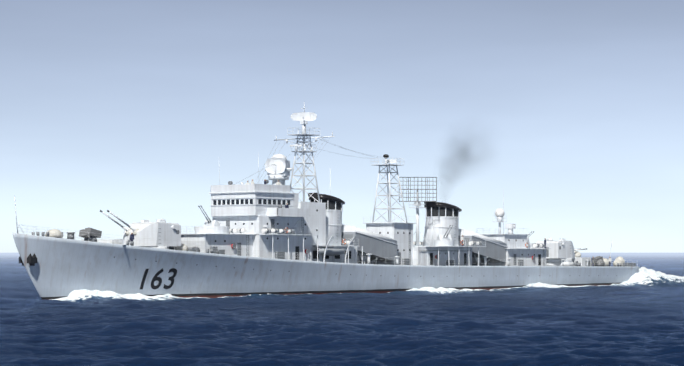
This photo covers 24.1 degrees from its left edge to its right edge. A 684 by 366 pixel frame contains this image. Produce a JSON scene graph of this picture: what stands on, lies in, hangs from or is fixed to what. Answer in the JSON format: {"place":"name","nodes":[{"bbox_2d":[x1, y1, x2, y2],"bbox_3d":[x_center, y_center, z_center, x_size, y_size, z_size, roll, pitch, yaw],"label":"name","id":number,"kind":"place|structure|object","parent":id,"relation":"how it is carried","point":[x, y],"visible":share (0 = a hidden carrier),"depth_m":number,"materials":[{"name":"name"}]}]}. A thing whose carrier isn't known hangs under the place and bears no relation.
{"place":"outdoors","nodes":[
{"label":"outdoors","id":0,"kind":"place"},
{"bbox_2d":[0,253,683,365],"bbox_3d":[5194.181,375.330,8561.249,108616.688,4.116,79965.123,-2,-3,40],"label":"sea","id":1,"kind":"structure","parent":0,"point":[636,319],"depth_m":120.24,"materials":[{"name":"liquid"}]},
{"bbox_2d":[13,102,639,299],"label":"warship","id":2,"kind":"object","parent":1,"relation":"on","point":[276,237],"visible":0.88,"depth_m":213.25,"materials":[{"name":"paint"}]},
{"bbox_2d":[0,0,683,252],"label":"sky","id":3,"kind":"structure","parent":0,"point":[133,110],"materials":[{"name":"blue"}]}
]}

